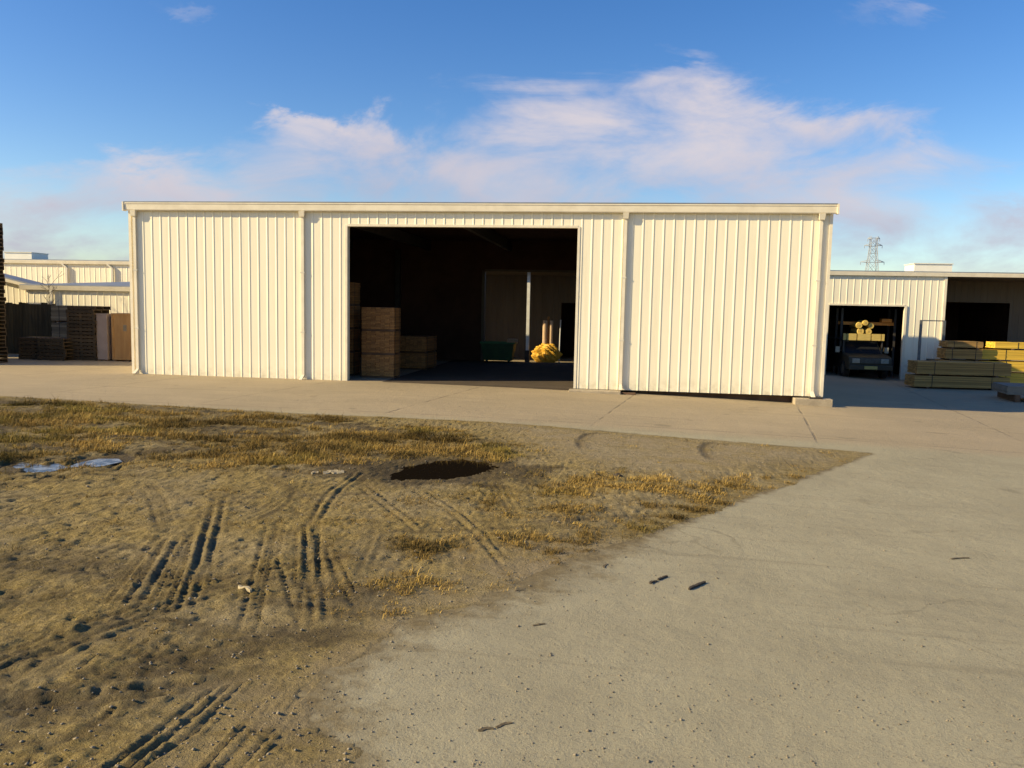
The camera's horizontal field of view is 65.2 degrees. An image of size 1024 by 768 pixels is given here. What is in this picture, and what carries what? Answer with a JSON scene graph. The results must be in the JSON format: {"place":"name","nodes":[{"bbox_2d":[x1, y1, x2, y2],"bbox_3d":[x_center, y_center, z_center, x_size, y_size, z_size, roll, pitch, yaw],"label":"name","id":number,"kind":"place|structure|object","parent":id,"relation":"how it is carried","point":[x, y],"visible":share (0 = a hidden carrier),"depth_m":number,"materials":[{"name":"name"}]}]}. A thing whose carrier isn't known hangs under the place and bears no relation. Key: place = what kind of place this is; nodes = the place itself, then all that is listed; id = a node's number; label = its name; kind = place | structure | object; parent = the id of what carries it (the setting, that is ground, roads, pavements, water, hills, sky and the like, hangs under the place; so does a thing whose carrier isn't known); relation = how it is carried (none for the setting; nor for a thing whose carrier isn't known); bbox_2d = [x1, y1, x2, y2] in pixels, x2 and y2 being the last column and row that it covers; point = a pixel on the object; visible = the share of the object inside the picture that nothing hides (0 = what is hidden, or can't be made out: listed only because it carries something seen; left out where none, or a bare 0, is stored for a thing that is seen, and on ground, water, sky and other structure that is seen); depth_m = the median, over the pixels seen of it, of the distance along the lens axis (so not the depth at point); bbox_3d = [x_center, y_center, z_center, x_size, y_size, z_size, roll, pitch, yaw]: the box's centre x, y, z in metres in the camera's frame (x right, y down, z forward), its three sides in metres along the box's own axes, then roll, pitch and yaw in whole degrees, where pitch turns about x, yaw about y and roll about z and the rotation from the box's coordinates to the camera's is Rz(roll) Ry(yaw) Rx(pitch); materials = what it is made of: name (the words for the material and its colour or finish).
{"place":"outdoors","nodes":[
{"label":"outdoors","id":0,"kind":"place"},
{"bbox_2d":[0,396,870,767],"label":"earth field","id":1,"kind":"structure","parent":0,"point":[48,642],"depth_m":7.71,"materials":[{"name":"brown soil"}]},
{"bbox_2d":[13,462,64,472],"bbox_3d":[-6.855,1.193,11.483,0.722,0.001,0.959,-4,7,-42],"label":"ice patch","id":2,"kind":"object","parent":1,"relation":"on","point":[43,468],"visible":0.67,"depth_m":11.47,"materials":[{"name":"white ice"}]},
{"bbox_2d":[71,459,121,466],"bbox_3d":[-6.177,1.177,11.810,0.504,0.001,0.894,3,6,22],"label":"ice patch","id":3,"kind":"object","parent":1,"relation":"on","point":[99,462],"visible":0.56,"depth_m":11.91,"materials":[{"name":"white ice"}]},
{"bbox_2d":[238,585,251,591],"bbox_3d":[-2.278,1.748,6.844,0.176,0.036,0.040,5,7,37],"label":"wood chunk","id":4,"kind":"object","parent":1,"relation":"on","point":[248,588],"visible":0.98,"depth_m":6.82,"materials":[{"name":"beige wood"}]},
{"bbox_2d":[323,470,343,473],"bbox_3d":[-2.577,1.269,11.549,0.295,0.033,0.274,0,6,-14],"label":"pale scrap","id":5,"kind":"object","parent":1,"relation":"on","point":[332,472],"visible":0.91,"depth_m":11.48,"materials":[{"name":"beige"}]},
{"bbox_2d":[0,396,845,763],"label":"dry grass","id":6,"kind":"structure","parent":1,"relation":"on","point":[310,448],"depth_m":13.19,"materials":[{"name":"brown plant"}]},
{"bbox_2d":[390,459,498,480],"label":"puddle","id":7,"kind":"object","parent":1,"relation":"on","point":[447,470],"visible":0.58,"depth_m":12.08,"materials":[{"name":"black liquid"}]},
{"bbox_2d":[0,354,1023,767],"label":"concrete pavement","id":8,"kind":"structure","parent":0,"point":[952,458],"depth_m":6.89,"materials":[{"name":"grey concrete"}]},
{"bbox_2d":[0,359,7,362],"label":"wooden pallet","id":9,"kind":"object","parent":8,"relation":"on","point":[3,360],"visible":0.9,"depth_m":30.12,"materials":[{"name":"brown wood"}]},
{"bbox_2d":[0,355,7,358],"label":"wooden pallet","id":10,"kind":"object","parent":9,"relation":"on","point":[3,356],"visible":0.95,"depth_m":30.12,"materials":[{"name":"brown wood"}]},
{"bbox_2d":[0,351,7,354],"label":"wooden pallet","id":11,"kind":"object","parent":10,"relation":"on","point":[3,352],"visible":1,"depth_m":30.10,"materials":[{"name":"brown wood"}]},
{"bbox_2d":[0,347,7,350],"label":"wooden pallet","id":12,"kind":"object","parent":11,"relation":"on","point":[3,348],"visible":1,"depth_m":30.07,"materials":[{"name":"brown wood"}]},
{"bbox_2d":[3,273,44,303],"bbox_3d":[-24.711,-3.825,37.468,6.340,4.360,1.180,2,6,8],"label":"lean to","id":13,"kind":"object","parent":8,"relation":"on","point":[14,293],"visible":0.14,"depth_m":36.87,"materials":[{"name":"metal"}]},
{"bbox_2d":[18,355,36,358],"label":"wooden pallet","id":14,"kind":"object","parent":8,"relation":"on","point":[27,357],"visible":0.46,"depth_m":31.80,"materials":[{"name":"brown wood"}]},
{"bbox_2d":[19,352,50,355],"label":"wooden pallet","id":15,"kind":"object","parent":14,"relation":"on","point":[29,353],"visible":0.43,"depth_m":31.77,"materials":[{"name":"brown wood"}]},
{"bbox_2d":[18,348,48,352],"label":"wooden pallet","id":16,"kind":"object","parent":15,"relation":"on","point":[27,350],"visible":0.49,"depth_m":31.74,"materials":[{"name":"brown wood"}]},
{"bbox_2d":[18,344,46,348],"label":"wooden pallet","id":17,"kind":"object","parent":16,"relation":"on","point":[28,346],"visible":0.5,"depth_m":31.71,"materials":[{"name":"brown wood"}]},
{"bbox_2d":[18,341,36,344],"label":"wooden pallet","id":18,"kind":"object","parent":17,"relation":"on","point":[27,342],"visible":0.47,"depth_m":31.75,"materials":[{"name":"brown wood"}]},
{"bbox_2d":[18,337,55,341],"bbox_3d":[-18.999,-1.809,32.224,1.200,0.142,1.000,2,5,4],"label":"wooden pallet","id":19,"kind":"object","parent":18,"relation":"on","point":[27,338],"visible":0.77,"depth_m":31.75,"materials":[{"name":"brown wood"}]},
{"bbox_2d":[0,302,56,353],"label":"board fence","id":20,"kind":"object","parent":8,"relation":"on","point":[27,320],"visible":0.59,"depth_m":34.29,"materials":[{"name":"brown wood"}]},
{"bbox_2d":[38,268,64,303],"bbox_3d":[-19.888,-3.144,34.362,0.980,3.799,0.959,2,6,8],"label":"bare tree","id":21,"kind":"object","parent":8,"relation":"on","point":[49,286],"visible":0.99,"depth_m":34.33,"materials":[{"name":"grey plant"}]},
{"bbox_2d":[37,356,73,360],"bbox_3d":[-18.111,-1.051,32.026,1.200,0.142,1.000,2,6,9],"label":"wooden pallet","id":22,"kind":"object","parent":8,"relation":"on","point":[62,358],"visible":0.68,"depth_m":31.57,"materials":[{"name":"brown wood"}]},
{"bbox_2d":[39,352,72,356],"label":"wooden pallet","id":23,"kind":"object","parent":22,"relation":"on","point":[54,354],"visible":0.58,"depth_m":31.57,"materials":[{"name":"brown wood"}]},
{"bbox_2d":[39,348,77,352],"bbox_3d":[-18.043,-1.339,32.037,1.200,0.142,1.000,2,6,10],"label":"wooden pallet","id":24,"kind":"object","parent":23,"relation":"on","point":[53,350],"visible":0.61,"depth_m":31.57,"materials":[{"name":"brown wood"}]},
{"bbox_2d":[38,345,75,349],"bbox_3d":[-18.074,-1.482,32.011,1.200,0.142,1.000,2,6,11],"label":"wooden pallet","id":25,"kind":"object","parent":24,"relation":"on","point":[52,347],"visible":0.58,"depth_m":31.54,"materials":[{"name":"brown wood"}]},
{"bbox_2d":[37,341,74,345],"bbox_3d":[-18.079,-1.624,31.995,1.200,0.142,1.000,2,6,12],"label":"wooden pallet","id":26,"kind":"object","parent":25,"relation":"on","point":[64,343],"visible":0.61,"depth_m":31.54,"materials":[{"name":"brown wood"}]},
{"bbox_2d":[37,337,70,341],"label":"wooden pallet","id":27,"kind":"object","parent":26,"relation":"on","point":[57,339],"visible":0.77,"depth_m":31.56,"materials":[{"name":"brown wood"}]},
{"bbox_2d":[19,282,130,322],"bbox_3d":[-16.890,-3.272,37.363,9.500,3.600,4.780,2,6,8],"label":"annex","id":28,"kind":"object","parent":8,"relation":"on","point":[115,296],"visible":0.16,"depth_m":35.33,"materials":[{"name":"metal"}]},
{"bbox_2d":[69,356,97,360],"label":"wooden pallet","id":29,"kind":"object","parent":8,"relation":"on","point":[85,358],"visible":0.51,"depth_m":31.88,"materials":[{"name":"brown wood"}]},
{"bbox_2d":[67,353,96,356],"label":"wooden pallet","id":30,"kind":"object","parent":29,"relation":"on","point":[84,354],"visible":0.51,"depth_m":31.85,"materials":[{"name":"brown wood"}]},
{"bbox_2d":[68,349,96,353],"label":"wooden pallet","id":31,"kind":"object","parent":30,"relation":"on","point":[85,351],"visible":0.51,"depth_m":31.83,"materials":[{"name":"brown wood"}]},
{"bbox_2d":[67,345,96,349],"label":"wooden pallet","id":32,"kind":"object","parent":31,"relation":"on","point":[82,347],"visible":0.51,"depth_m":31.81,"materials":[{"name":"brown wood"}]},
{"bbox_2d":[67,341,96,345],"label":"wooden pallet","id":33,"kind":"object","parent":32,"relation":"on","point":[84,343],"visible":0.51,"depth_m":31.80,"materials":[{"name":"brown wood"}]},
{"bbox_2d":[67,338,96,342],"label":"wooden pallet","id":34,"kind":"object","parent":33,"relation":"on","point":[82,340],"visible":0.62,"depth_m":31.78,"materials":[{"name":"brown wood"}]},
{"bbox_2d":[67,334,96,338],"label":"wooden pallet","id":35,"kind":"object","parent":34,"relation":"on","point":[82,336],"visible":0.55,"depth_m":31.80,"materials":[{"name":"brown wood"}]},
{"bbox_2d":[67,331,96,334],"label":"wooden pallet","id":36,"kind":"object","parent":35,"relation":"on","point":[81,332],"visible":0.62,"depth_m":31.78,"materials":[{"name":"brown wood"}]},
{"bbox_2d":[67,327,96,331],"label":"wooden pallet","id":37,"kind":"object","parent":36,"relation":"on","point":[79,329],"visible":0.52,"depth_m":31.73,"materials":[{"name":"brown wood"}]},
{"bbox_2d":[67,324,95,327],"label":"wooden pallet","id":38,"kind":"object","parent":37,"relation":"on","point":[83,325],"visible":0.63,"depth_m":31.75,"materials":[{"name":"brown wood"}]},
{"bbox_2d":[67,320,96,324],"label":"wooden pallet","id":39,"kind":"object","parent":38,"relation":"on","point":[81,322],"visible":0.6,"depth_m":31.71,"materials":[{"name":"brown wood"}]},
{"bbox_2d":[66,317,95,320],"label":"wooden pallet","id":40,"kind":"object","parent":39,"relation":"on","point":[82,318],"visible":0.6,"depth_m":31.72,"materials":[{"name":"brown wood"}]},
{"bbox_2d":[66,313,108,316],"bbox_3d":[-17.047,-2.775,32.187,1.200,0.142,1.000,2,6,7],"label":"wooden pallet","id":41,"kind":"object","parent":40,"relation":"on","point":[80,315],"visible":0.74,"depth_m":31.71,"materials":[{"name":"brown wood"}]},
{"bbox_2d":[66,309,108,313],"bbox_3d":[-17.053,-2.917,32.162,1.200,0.142,1.000,2,6,7],"label":"wooden pallet","id":42,"kind":"object","parent":41,"relation":"on","point":[87,311],"visible":0.83,"depth_m":31.72,"materials":[{"name":"brown wood"}]},
{"bbox_2d":[67,306,110,309],"bbox_3d":[-17.021,-3.064,32.200,1.200,0.142,1.000,2,6,6],"label":"wooden pallet","id":43,"kind":"object","parent":42,"relation":"on","point":[91,307],"visible":0.99,"depth_m":31.75,"materials":[{"name":"brown wood"}]},
{"bbox_2d":[95,314,111,360],"bbox_3d":[-16.263,-1.872,31.975,0.480,1.870,0.420,2,6,8],"label":"panel box","id":44,"kind":"object","parent":8,"relation":"on","point":[104,338],"visible":0.83,"depth_m":31.80,"materials":[{"name":"grey wood"}]},
{"bbox_2d":[111,313,131,361],"bbox_3d":[-15.220,-1.875,32.073,1.240,1.900,0.825,2,5,5],"label":"plywood crate","id":45,"kind":"object","parent":8,"relation":"on","point":[121,335],"visible":0.57,"depth_m":31.70,"materials":[{"name":"brown wood"}]},
{"bbox_2d":[122,201,839,406],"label":"metal shed","id":46,"kind":"structure","parent":8,"relation":"on","point":[722,300],"depth_m":25.41,"materials":[{"name":"metal"}]},
{"bbox_2d":[350,352,359,375],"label":"lumber bundle","id":47,"kind":"object","parent":46,"relation":"on","point":[354,362],"visible":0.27,"depth_m":27.60,"materials":[{"name":"brown wood"}]},
{"bbox_2d":[350,329,359,352],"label":"lumber bundle","id":48,"kind":"object","parent":47,"relation":"on","point":[354,340],"visible":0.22,"depth_m":27.54,"materials":[{"name":"brown wood"}]},
{"bbox_2d":[350,306,359,328],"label":"lumber bundle","id":49,"kind":"object","parent":48,"relation":"on","point":[354,320],"visible":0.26,"depth_m":27.51,"materials":[{"name":"brown wood"}]},
{"bbox_2d":[350,282,359,305],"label":"lumber bundle","id":50,"kind":"object","parent":49,"relation":"on","point":[354,292],"visible":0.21,"depth_m":27.37,"materials":[{"name":"brown wood"}]},
{"bbox_2d":[361,354,399,378],"bbox_3d":[-4.447,-0.622,27.157,1.142,0.786,0.749,2,6,9],"label":"lumber bundle","id":51,"kind":"object","parent":46,"relation":"on","point":[379,366],"visible":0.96,"depth_m":26.83,"materials":[{"name":"brown wood"}]},
{"bbox_2d":[361,331,399,354],"bbox_3d":[-4.431,-1.408,27.081,1.142,0.786,0.749,2,6,9],"label":"lumber bundle","id":52,"kind":"object","parent":51,"relation":"on","point":[382,342],"visible":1,"depth_m":26.75,"materials":[{"name":"brown wood"}]},
{"bbox_2d":[361,307,400,330],"bbox_3d":[-4.415,-2.195,27.005,1.142,0.786,0.749,2,6,8],"label":"lumber bundle","id":53,"kind":"object","parent":52,"relation":"on","point":[381,319],"visible":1,"depth_m":26.68,"materials":[{"name":"brown wood"}]},
{"bbox_2d":[400,352,436,369],"bbox_3d":[-3.770,-0.932,31.318,1.262,0.636,1.599,2,6,10],"label":"lumber bundle","id":54,"kind":"object","parent":46,"relation":"on","point":[419,361],"visible":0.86,"depth_m":30.58,"materials":[{"name":"brown wood"}]},
{"bbox_2d":[400,335,436,352],"bbox_3d":[-3.757,-1.569,31.256,1.262,0.636,1.600,2,6,10],"label":"lumber bundle","id":55,"kind":"object","parent":54,"relation":"on","point":[417,343],"visible":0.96,"depth_m":30.54,"materials":[{"name":"brown wood"}]},
{"bbox_2d":[480,341,517,361],"bbox_3d":[-0.594,-1.456,36.105,1.580,0.897,1.000,2,6,8],"label":"green bin","id":56,"kind":"object","parent":46,"relation":"on","point":[499,350],"visible":0.94,"depth_m":35.70,"materials":[{"name":"plastic"}]},
{"bbox_2d":[507,339,517,342],"bbox_3d":[0.013,-1.932,35.694,0.420,0.150,0.460,2,6,8],"label":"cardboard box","id":57,"kind":"object","parent":56,"relation":"on","point":[512,340],"visible":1,"depth_m":35.47,"materials":[{"name":"brown cardboard"}]},
{"bbox_2d":[478,727,493,731],"bbox_3d":[-0.160,2.085,4.835,0.101,0.010,0.043,-1,6,-21],"label":"wood chip","id":58,"kind":"object","parent":8,"relation":"on","point":[484,729],"visible":1,"depth_m":4.83,"materials":[{"name":"brown wood"}]},
{"bbox_2d":[495,722,512,728],"bbox_3d":[-0.054,2.084,4.894,0.118,0.009,0.036,-3,7,-35],"label":"wood chip","id":59,"kind":"object","parent":8,"relation":"on","point":[502,724],"visible":1,"depth_m":4.89,"materials":[{"name":"brown wood"}]},
{"bbox_2d":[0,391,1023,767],"bbox_3d":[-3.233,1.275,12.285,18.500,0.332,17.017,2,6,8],"label":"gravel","id":60,"kind":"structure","parent":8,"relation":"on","point":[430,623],"depth_m":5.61,"materials":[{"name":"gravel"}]},
{"bbox_2d":[542,320,547,343],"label":"paper roll","id":61,"kind":"object","parent":8,"relation":"on","point":[545,328],"visible":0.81,"depth_m":40.90,"materials":[{"name":"beige paper"}]},
{"bbox_2d":[531,343,562,362],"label":"yellow wrap heap","id":62,"kind":"object","parent":8,"relation":"on","point":[547,353],"visible":0.89,"depth_m":40.31,"materials":[{"name":"yellow plastic"}]},
{"bbox_2d":[547,317,549,343],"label":"paper roll","id":63,"kind":"object","parent":8,"relation":"on","point":[548,332],"visible":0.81,"depth_m":40.95,"materials":[{"name":"brown paper"}]},
{"bbox_2d":[549,321,552,343],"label":"paper roll","id":64,"kind":"object","parent":8,"relation":"on","point":[551,334],"visible":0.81,"depth_m":40.89,"materials":[{"name":"beige paper"}]},
{"bbox_2d":[557,320,560,362],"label":"steel post","id":65,"kind":"object","parent":8,"relation":"on","point":[559,340],"visible":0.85,"depth_m":40.96,"materials":[{"name":"metal"}]},
{"bbox_2d":[657,575,667,580],"bbox_3d":[1.441,1.863,7.691,0.034,0.022,0.155,7,8,44],"label":"broken stick","id":66,"kind":"object","parent":8,"relation":"on","point":[662,577],"visible":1,"depth_m":7.68,"materials":[{"name":"brown wood"}]},
{"bbox_2d":[688,581,705,589],"bbox_3d":[1.734,1.891,7.514,0.038,0.026,0.290,6,8,44],"label":"broken stick","id":67,"kind":"object","parent":8,"relation":"on","point":[691,587],"visible":1,"depth_m":7.50,"materials":[{"name":"brown wood"}]},
{"bbox_2d":[826,333,892,377],"bbox_3d":[16.635,-1.457,38.813,2.400,2.030,5.261,2,6,8],"label":"pickup truck","id":68,"kind":"object","parent":8,"relation":"on","point":[861,353],"visible":0.94,"depth_m":37.46,"materials":[{"name":"paint"}]},
{"bbox_2d":[850,328,863,333],"bbox_3d":[16.452,-2.528,38.152,0.320,0.315,1.206,2,6,8],"label":"wrapped roll","id":69,"kind":"object","parent":68,"relation":"on","point":[856,331],"visible":0.89,"depth_m":37.69,"materials":[{"name":"beige plastic"}]},
{"bbox_2d":[849,322,862,328],"bbox_3d":[16.363,-2.806,38.098,0.304,0.299,1.206,2,6,8],"label":"wrapped roll","id":70,"kind":"object","parent":69,"relation":"on","point":[858,325],"visible":0.88,"depth_m":37.53,"materials":[{"name":"beige plastic"}]},
{"bbox_2d":[857,320,867,325],"bbox_3d":[16.615,-2.904,37.922,0.257,0.253,1.006,2,6,8],"label":"wrapped roll","id":71,"kind":"object","parent":70,"relation":"on","point":[864,322],"visible":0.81,"depth_m":37.45,"materials":[{"name":"beige plastic"}]},
{"bbox_2d":[863,328,871,333],"bbox_3d":[16.817,-2.505,38.094,0.303,0.298,1.106,2,6,8],"label":"wrapped roll","id":72,"kind":"object","parent":68,"relation":"on","point":[867,331],"visible":0.72,"depth_m":37.56,"materials":[{"name":"beige plastic"}]},
{"bbox_2d":[862,323,873,328],"bbox_3d":[16.907,-2.768,38.027,0.263,0.259,1.106,2,6,8],"label":"wrapped roll","id":73,"kind":"object","parent":72,"relation":"on","point":[870,325],"visible":0.8,"depth_m":37.50,"materials":[{"name":"beige plastic"}]},
{"bbox_2d":[832,308,896,376],"bbox_3d":[16.931,-2.019,38.471,2.500,3.200,1.000,2,6,8],"label":"storage rack","id":74,"kind":"object","parent":8,"relation":"on","point":[841,322],"visible":0.79,"depth_m":38.08,"materials":[{"name":"metal"}]},
{"bbox_2d":[879,319,891,322],"bbox_3d":[17.692,-2.998,37.871,0.470,0.170,0.410,2,6,8],"label":"orange case","id":75,"kind":"object","parent":74,"relation":"on","point":[886,320],"visible":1,"depth_m":37.68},
{"bbox_2d":[904,374,1009,389],"bbox_3d":[18.337,-0.084,33.037,3.749,0.526,1.012,2,5,5],"label":"lumber bundle","id":76,"kind":"object","parent":8,"relation":"on","point":[953,381],"visible":0.84,"depth_m":32.59,"materials":[{"name":"yellow wood"}]},
{"bbox_2d":[907,360,1011,377],"bbox_3d":[18.430,-0.633,33.024,3.698,0.586,1.012,2,5,5],"label":"lumber bundle","id":77,"kind":"object","parent":76,"relation":"on","point":[931,367],"visible":1,"depth_m":32.56,"materials":[{"name":"yellow wood"}]},
{"bbox_2d":[981,372,1023,382],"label":"lumber bundle","id":78,"kind":"object","parent":8,"relation":"on","point":[1016,377],"visible":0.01,"depth_m":34.77,"materials":[{"name":"yellow wood"}]},
{"bbox_2d":[978,360,1023,371],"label":"lumber bundle","id":79,"kind":"object","parent":78,"relation":"on","point":[1017,366],"visible":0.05,"depth_m":34.74,"materials":[{"name":"yellow wood"}]},
{"bbox_2d":[981,349,1023,360],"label":"lumber bundle","id":80,"kind":"object","parent":79,"relation":"on","point":[997,354],"visible":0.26,"depth_m":34.76,"materials":[{"name":"yellow wood"}]},
{"bbox_2d":[985,341,1023,349],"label":"lumber bundle","id":81,"kind":"object","parent":80,"relation":"on","point":[1010,345],"visible":0.99,"depth_m":34.72,"materials":[{"name":"yellow wood"}]},
{"bbox_2d":[991,382,1023,401],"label":"sheet stack","id":82,"kind":"object","parent":8,"relation":"on","point":[1013,392],"visible":1,"depth_m":28.58,"materials":[{"name":"grey wood"}]},
{"bbox_2d":[0,0,1023,272],"label":"sky","id":83,"kind":"structure","parent":0,"point":[907,116],"materials":[{"name":"blue"}]},
{"bbox_2d":[915,320,945,373],"bbox_3d":[18.869,-1.477,35.916,1.490,2.770,0.920,2,6,8],"label":"metal frame","id":84,"kind":"object","parent":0,"point":[920,336],"depth_m":35.48,"materials":[{"name":"metal"}]},
{"bbox_2d":[935,359,981,361],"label":"lumber bundle","id":85,"kind":"object","parent":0,"point":[956,360],"visible":0.15,"depth_m":34.96,"materials":[{"name":"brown wood"}]},
{"bbox_2d":[937,348,982,360],"bbox_3d":[19.689,-1.311,35.221,1.527,0.506,1.012,2,6,8],"label":"lumber bundle","id":86,"kind":"object","parent":85,"relation":"on","point":[960,353],"visible":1,"depth_m":34.77,"materials":[{"name":"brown wood"}]},
{"bbox_2d":[938,340,983,349],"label":"lumber bundle","id":87,"kind":"object","parent":86,"relation":"on","point":[965,344],"visible":1,"depth_m":34.73,"materials":[{"name":"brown wood"}]},
{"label":"board bundle","id":88,"kind":"object","parent":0,"visible":0},
{"bbox_2d":[51,322,74,337],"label":"board bundle","id":89,"kind":"object","parent":88,"relation":"on","point":[59,329],"visible":0.29,"depth_m":33.47,"materials":[{"name":"grey wood"}]},
{"bbox_2d":[51,305,69,321],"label":"board bundle","id":90,"kind":"object","parent":89,"relation":"on","point":[58,313],"visible":0.31,"depth_m":33.41,"materials":[{"name":"grey wood"}]},
{"bbox_3d":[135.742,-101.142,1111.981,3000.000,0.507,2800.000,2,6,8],"label":"ground","id":91,"kind":"structure","parent":0,"visible":0},
{"bbox_2d":[3,252,1023,379],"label":"warehouse building","id":92,"kind":"structure","parent":91,"relation":"on","point":[983,307],"depth_m":41.92,"materials":[{"name":"metal"}]},
{"bbox_2d":[860,236,882,270],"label":"power pylon","id":93,"kind":"object","parent":91,"relation":"on","point":[874,253],"visible":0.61,"depth_m":399.88,"materials":[{"name":"metal"}]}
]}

